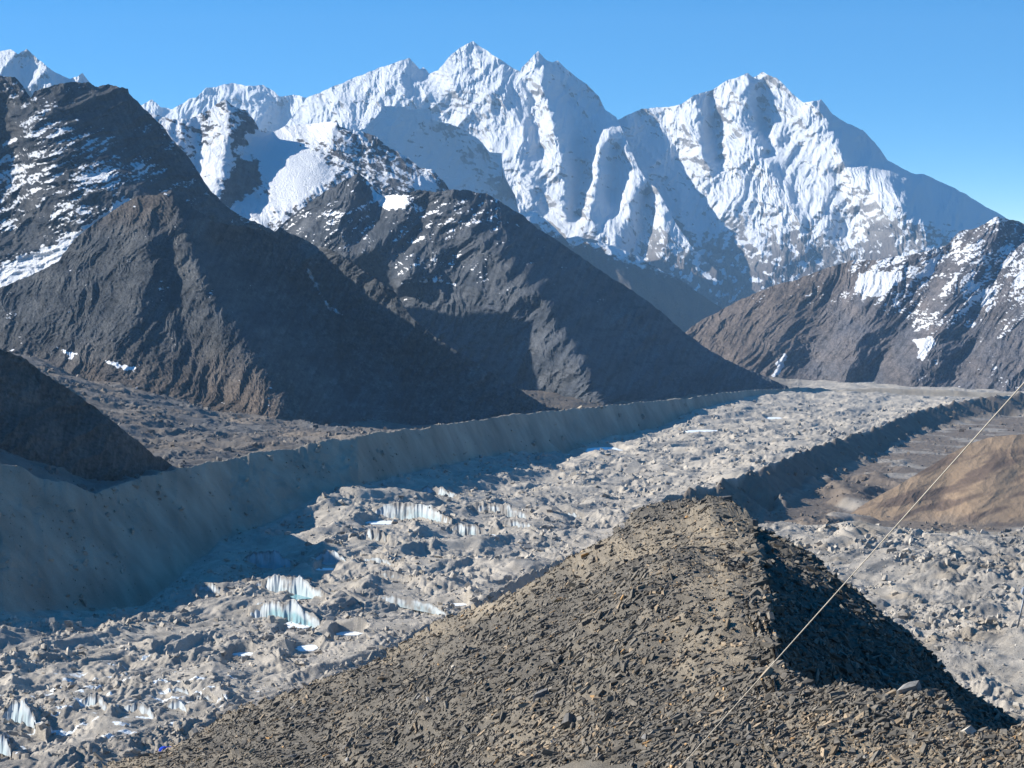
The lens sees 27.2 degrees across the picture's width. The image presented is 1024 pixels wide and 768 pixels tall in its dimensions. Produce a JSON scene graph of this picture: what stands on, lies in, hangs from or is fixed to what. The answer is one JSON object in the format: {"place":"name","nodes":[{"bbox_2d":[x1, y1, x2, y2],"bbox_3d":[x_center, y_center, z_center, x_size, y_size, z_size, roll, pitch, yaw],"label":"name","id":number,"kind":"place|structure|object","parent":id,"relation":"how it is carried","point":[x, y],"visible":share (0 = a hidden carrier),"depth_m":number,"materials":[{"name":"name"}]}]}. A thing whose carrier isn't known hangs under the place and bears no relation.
{"place":"outdoors","nodes":[
{"label":"outdoors","id":0,"kind":"place"},
{"bbox_2d":[0,49,88,96],"bbox_3d":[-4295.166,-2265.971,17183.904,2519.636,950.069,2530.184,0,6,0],"label":"snow mountain","id":1,"kind":"structure","parent":0,"point":[29,70],"depth_m":16715.68,"materials":[{"name":"white snow"}]},
{"bbox_2d":[0,349,171,480],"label":"hill","id":2,"kind":"structure","parent":0,"point":[45,419],"depth_m":2120.64,"materials":[{"name":"grey stone"}]},
{"bbox_2d":[0,75,273,286],"bbox_3d":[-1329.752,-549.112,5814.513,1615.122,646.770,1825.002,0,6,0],"label":"snow mountain","id":3,"kind":"structure","parent":0,"point":[77,159],"depth_m":5384.84,"materials":[{"name":"grey stone"}]},
{"bbox_2d":[141,83,305,130],"bbox_3d":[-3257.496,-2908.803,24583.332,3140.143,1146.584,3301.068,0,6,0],"label":"snow mountain","id":4,"kind":"structure","parent":0,"point":[267,109],"depth_m":24062.32,"materials":[{"name":"white snow"}]},
{"bbox_2d":[232,652,252,655],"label":"frozen pond","id":5,"kind":"structure","parent":0,"point":[243,653],"depth_m":1543.13,"materials":[{"name":"white ice"}]},
{"bbox_2d":[0,190,560,425],"bbox_3d":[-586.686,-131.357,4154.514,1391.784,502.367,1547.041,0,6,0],"label":"mountain","id":6,"kind":"structure","parent":0,"point":[171,293],"depth_m":3866.71,"materials":[{"name":"grey stone"}]},
{"bbox_2d":[286,622,309,628],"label":"frozen pond","id":7,"kind":"structure","parent":0,"point":[298,626],"depth_m":1668.99,"materials":[{"name":"white ice"}]},
{"bbox_2d":[150,99,448,231],"bbox_3d":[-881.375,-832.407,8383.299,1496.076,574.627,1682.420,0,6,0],"label":"snow mountain","id":8,"kind":"structure","parent":0,"point":[247,168],"depth_m":8047.85,"materials":[{"name":"white snow"}]},
{"bbox_2d":[290,594,311,599],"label":"frozen pond","id":9,"kind":"structure","parent":0,"point":[297,597],"depth_m":1821.39,"materials":[{"name":"teal"}]},
{"bbox_2d":[295,645,317,651],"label":"frozen pond","id":10,"kind":"structure","parent":0,"point":[306,648],"depth_m":1562.17,"materials":[{"name":"white ice"}]},
{"bbox_2d":[316,568,333,569],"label":"frozen pond","id":11,"kind":"structure","parent":0,"point":[325,569],"depth_m":1992.09,"materials":[{"name":"blue"}]},
{"bbox_2d":[322,562,334,564],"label":"frozen pond","id":12,"kind":"structure","parent":0,"point":[325,563],"depth_m":2032.97,"materials":[{"name":"teal ice"}]},
{"bbox_2d":[336,632,362,635],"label":"frozen pond","id":13,"kind":"structure","parent":0,"point":[349,633],"depth_m":1626.20,"materials":[{"name":"white ice"}]},
{"bbox_2d":[366,521,391,524],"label":"frozen pond","id":14,"kind":"structure","parent":0,"point":[380,522],"depth_m":2350.30,"materials":[{"name":"white ice"}]},
{"bbox_2d":[0,387,822,611],"bbox_3d":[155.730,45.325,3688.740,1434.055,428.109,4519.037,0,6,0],"label":"moraine wall","id":15,"kind":"structure","parent":0,"point":[269,498],"depth_m":2193.45,"materials":[{"name":"grey gravel"}]},
{"bbox_2d":[0,348,822,493],"bbox_3d":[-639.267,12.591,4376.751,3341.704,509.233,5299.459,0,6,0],"label":"valley terrain","id":16,"kind":"structure","parent":0,"point":[198,417],"depth_m":3049.93,"materials":[{"name":"grey gravel"}]},
{"bbox_2d":[357,106,518,212],"bbox_3d":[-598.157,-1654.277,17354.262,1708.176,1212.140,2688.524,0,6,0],"label":"snow mountain","id":17,"kind":"structure","parent":0,"point":[454,157],"depth_m":17126.67,"materials":[{"name":"white snow"}]},
{"bbox_2d":[453,603,466,605],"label":"frozen pond","id":18,"kind":"structure","parent":0,"point":[459,604],"depth_m":1785.76,"materials":[{"name":"white ice"}]},
{"bbox_2d":[286,41,716,303],"bbox_3d":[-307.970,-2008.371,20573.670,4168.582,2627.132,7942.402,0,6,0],"label":"snow mountain","id":19,"kind":"structure","parent":0,"point":[552,133],"depth_m":19534.05,"materials":[{"name":"white snow"}]},
{"bbox_2d":[0,380,1023,763],"bbox_3d":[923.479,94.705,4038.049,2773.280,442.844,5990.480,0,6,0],"label":"glacier terrain","id":20,"kind":"structure","parent":0,"point":[832,400],"depth_m":2021.86,"materials":[{"name":"grey gravel"}]},
{"bbox_2d":[0,732,10,756],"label":"ice cliff","id":21,"kind":"structure","parent":20,"relation":"on","point":[4,746],"depth_m":1230.76,"materials":[{"name":"white ice"}]},
{"bbox_2d":[2,698,34,727],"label":"ice cliff","id":22,"kind":"structure","parent":20,"relation":"on","point":[17,711],"depth_m":1309.69,"materials":[{"name":"white ice"}]},
{"bbox_2d":[82,692,107,710],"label":"ice cliff","id":23,"kind":"structure","parent":20,"relation":"on","point":[89,699],"depth_m":1338.72,"materials":[{"name":"white ice"}]},
{"bbox_2d":[124,702,154,717],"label":"ice cliff","id":24,"kind":"structure","parent":20,"relation":"on","point":[142,708],"depth_m":1321.72,"materials":[{"name":"white ice"}]},
{"bbox_2d":[167,699,186,711],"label":"ice cliff","id":25,"kind":"structure","parent":20,"relation":"on","point":[176,704],"depth_m":1331.61,"materials":[{"name":"white ice"}]},
{"bbox_2d":[173,686,188,694],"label":"ice cliff","id":26,"kind":"structure","parent":20,"relation":"on","point":[181,690],"depth_m":1384.32,"materials":[{"name":"white ice"}]},
{"bbox_2d":[197,694,212,700],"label":"ice cliff","id":27,"kind":"structure","parent":20,"relation":"on","point":[207,697],"depth_m":1358.64,"materials":[{"name":"white ice"}]},
{"bbox_2d":[199,582,219,592],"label":"ice cliff","id":28,"kind":"structure","parent":20,"relation":"on","point":[211,587],"depth_m":1852.44,"materials":[{"name":"white ice"}]},
{"bbox_2d":[243,549,291,569],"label":"ice cliff","id":29,"kind":"structure","parent":20,"relation":"on","point":[274,559],"depth_m":2041.52,"materials":[{"name":"ice"}]},
{"bbox_2d":[247,599,320,627],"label":"ice cliff","id":30,"kind":"structure","parent":20,"relation":"on","point":[292,610],"depth_m":1686.73,"materials":[{"name":"white ice"}]},
{"bbox_2d":[254,574,324,598],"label":"ice cliff","id":31,"kind":"structure","parent":20,"relation":"on","point":[298,585],"depth_m":1839.36,"materials":[{"name":"white ice"}]},
{"bbox_2d":[315,550,345,563],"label":"ice cliff","id":32,"kind":"structure","parent":20,"relation":"on","point":[332,556],"depth_m":2039.75,"materials":[{"name":"white ice"}]},
{"bbox_2d":[362,527,386,542],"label":"ice cliff","id":33,"kind":"structure","parent":20,"relation":"on","point":[376,533],"depth_m":2180.33,"materials":[{"name":"white ice"}]},
{"bbox_2d":[364,557,393,565],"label":"ice cliff","id":34,"kind":"structure","parent":20,"relation":"on","point":[378,560],"depth_m":2011.26,"materials":[{"name":"white ice"}]},
{"bbox_2d":[375,570,406,579],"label":"ice cliff","id":35,"kind":"structure","parent":20,"relation":"on","point":[391,574],"depth_m":1917.89,"materials":[{"name":"white ice"}]},
{"bbox_2d":[366,594,447,615],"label":"ice cliff","id":36,"kind":"structure","parent":20,"relation":"on","point":[407,602],"depth_m":1765.59,"materials":[{"name":"white ice"}]},
{"bbox_2d":[374,502,450,522],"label":"ice cliff","id":37,"kind":"structure","parent":20,"relation":"on","point":[407,510],"depth_m":2385.06,"materials":[{"name":"white ice"}]},
{"bbox_2d":[421,485,455,497],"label":"ice cliff","id":38,"kind":"structure","parent":20,"relation":"on","point":[441,491],"depth_m":2638.34,"materials":[{"name":"white ice"}]},
{"bbox_2d":[451,523,486,535],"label":"ice cliff","id":39,"kind":"structure","parent":20,"relation":"on","point":[466,529],"depth_m":2294.23,"materials":[{"name":"white ice"}]},
{"bbox_2d":[475,503,530,518],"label":"ice cliff","id":40,"kind":"structure","parent":20,"relation":"on","point":[508,510],"depth_m":2489.12,"materials":[{"name":"white ice"}]},
{"bbox_2d":[0,352,1023,767],"bbox_3d":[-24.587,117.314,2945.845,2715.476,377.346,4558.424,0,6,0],"label":"glacier rubble","id":41,"kind":"object","parent":20,"relation":"on","point":[254,626],"visible":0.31,"depth_m":1701.17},
{"bbox_2d":[504,519,534,528],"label":"ice cliff","id":42,"kind":"structure","parent":20,"relation":"on","point":[514,522],"depth_m":2338.32,"materials":[{"name":"white ice"}]},
{"bbox_2d":[0,391,1023,767],"bbox_3d":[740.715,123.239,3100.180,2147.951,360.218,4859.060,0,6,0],"label":"moraine terrain","id":43,"kind":"structure","parent":0,"point":[798,493],"depth_m":3061.18,"materials":[{"name":"grey gravel"}]},
{"bbox_2d":[0,0,1023,223],"label":"sky","id":44,"kind":"structure","parent":0,"point":[937,86],"materials":[{"name":"blue"}]},
{"bbox_2d":[281,173,787,404],"bbox_3d":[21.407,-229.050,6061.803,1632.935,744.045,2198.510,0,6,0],"label":"mountain","id":45,"kind":"structure","parent":0,"point":[509,295],"depth_m":5809.60,"materials":[{"name":"grey stone"}]},
{"bbox_2d":[73,496,1023,767],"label":"scree hill","id":46,"kind":"structure","parent":0,"point":[739,632],"depth_m":80.95,"materials":[{"name":"brown gravel"}]},
{"bbox_2d":[533,688,548,701],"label":"flat stone","id":47,"kind":"object","parent":46,"relation":"on","point":[542,692],"visible":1,"depth_m":67.94,"materials":[{"name":"grey stone"}]},
{"bbox_2d":[72,494,1023,767],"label":"scree stones","id":48,"kind":"object","parent":46,"relation":"on","point":[824,698],"visible":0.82,"depth_m":75.78,"materials":[{"name":"stone"}]},
{"bbox_2d":[561,713,574,727],"bbox_3d":[1.688,9.919,62.683,0.318,0.284,0.552,-21,28,38],"label":"flat stone","id":49,"kind":"object","parent":46,"relation":"on","point":[568,719],"visible":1,"depth_m":62.57,"materials":[{"name":"stone"}]},
{"bbox_2d":[595,544,603,549],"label":"boulder","id":50,"kind":"object","parent":46,"relation":"on","point":[598,546],"visible":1,"depth_m":116.48,"materials":[{"name":"stone"}]},
{"bbox_2d":[718,496,732,500],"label":"flat stone","id":51,"kind":"object","parent":46,"relation":"on","point":[728,498],"visible":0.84,"depth_m":116.08,"materials":[{"name":"stone"}]},
{"bbox_2d":[746,735,755,741],"bbox_3d":[5.345,7.977,47.420,0.298,0.180,0.258,-22,14,46],"label":"boulder","id":52,"kind":"object","parent":46,"relation":"on","point":[749,737],"visible":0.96,"depth_m":47.37,"materials":[{"name":"stone"}]},
{"bbox_2d":[679,382,1023,767],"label":"guy rope","id":53,"kind":"object","parent":46,"relation":"attached to","point":[864,560],"visible":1,"depth_m":29.80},
{"bbox_2d":[854,731,861,738],"bbox_3d":[7.560,7.739,46.431,0.217,0.227,0.268,-10,12,39],"label":"boulder","id":54,"kind":"object","parent":46,"relation":"on","point":[857,734],"visible":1,"depth_m":46.35,"materials":[{"name":"stone"}]},
{"bbox_2d":[864,717,872,722],"bbox_3d":[7.910,7.495,46.909,0.112,0.318,0.171,-32,17,-17],"label":"boulder","id":55,"kind":"object","parent":46,"relation":"on","point":[868,719],"visible":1,"depth_m":46.84,"materials":[{"name":"stone"}]},
{"bbox_2d":[896,680,921,694],"bbox_3d":[9.039,6.981,48.334,0.658,0.335,0.190,-23,32,-5],"label":"flat stone","id":56,"kind":"object","parent":46,"relation":"on","point":[909,686],"visible":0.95,"depth_m":48.25,"materials":[{"name":"grey stone"}]},
{"bbox_2d":[947,721,955,727],"bbox_3d":[9.395,7.362,45.492,0.224,0.191,0.257,-19,-3,-30],"label":"boulder","id":57,"kind":"object","parent":46,"relation":"on","point":[951,724],"visible":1,"depth_m":45.40,"materials":[{"name":"stone"}]},
{"bbox_2d":[960,725,976,734],"bbox_3d":[9.129,6.938,42.271,0.243,0.239,0.257,-36,-4,-17],"label":"boulder","id":58,"kind":"object","parent":46,"relation":"on","point":[969,729],"visible":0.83,"depth_m":42.20,"materials":[{"name":"stone"}]},
{"bbox_2d":[1017,587,1023,627],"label":"weather mast","id":59,"kind":"object","parent":46,"relation":"on","point":[1022,591],"visible":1,"depth_m":24.41,"materials":[{"name":"grey metal"}]},
{"bbox_2d":[586,447,619,451],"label":"frozen pond","id":60,"kind":"structure","parent":0,"point":[598,448],"depth_m":3758.15,"materials":[{"name":"white"}]},
{"bbox_2d":[520,211,721,331],"bbox_3d":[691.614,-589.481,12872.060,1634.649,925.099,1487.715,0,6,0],"label":"mountain","id":61,"kind":"structure","parent":0,"point":[680,304],"depth_m":12667.09,"materials":[{"name":"grey stone"}]},
{"bbox_2d":[685,430,716,431],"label":"frozen pond","id":62,"kind":"structure","parent":0,"point":[699,430],"depth_m":4217.54,"materials":[{"name":"white ice"}]},
{"bbox_2d":[618,72,1004,308],"bbox_3d":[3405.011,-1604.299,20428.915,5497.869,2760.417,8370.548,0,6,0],"label":"snow mountain","id":63,"kind":"structure","parent":0,"point":[761,181],"depth_m":18890.89,"materials":[{"name":"white snow"}]},
{"bbox_2d":[685,217,1023,391],"bbox_3d":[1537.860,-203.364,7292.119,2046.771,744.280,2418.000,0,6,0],"label":"mountain","id":64,"kind":"structure","parent":0,"point":[951,314],"depth_m":7049.37,"materials":[{"name":"grey stone"}]},
{"bbox_2d":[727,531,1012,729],"bbox_3d":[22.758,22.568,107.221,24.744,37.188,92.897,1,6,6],"label":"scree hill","id":65,"kind":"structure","parent":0,"point":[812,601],"depth_m":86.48,"materials":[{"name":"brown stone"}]},
{"bbox_2d":[748,519,757,529],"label":"boulder","id":66,"kind":"object","parent":65,"relation":"on","point":[754,522],"visible":0.61,"depth_m":109.00,"materials":[{"name":"stone"}]},
{"bbox_2d":[758,521,1023,720],"bbox_3d":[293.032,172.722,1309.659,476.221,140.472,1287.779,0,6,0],"label":"gravel terrain","id":67,"kind":"structure","parent":0,"point":[965,592],"depth_m":1318.61,"materials":[{"name":"grey gravel"}]},
{"bbox_2d":[850,434,1023,526],"bbox_3d":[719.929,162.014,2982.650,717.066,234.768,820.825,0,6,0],"label":"hill","id":68,"kind":"structure","parent":0,"point":[980,482],"depth_m":2811.54,"materials":[{"name":"rock"},{"name":"earth"}]}
]}

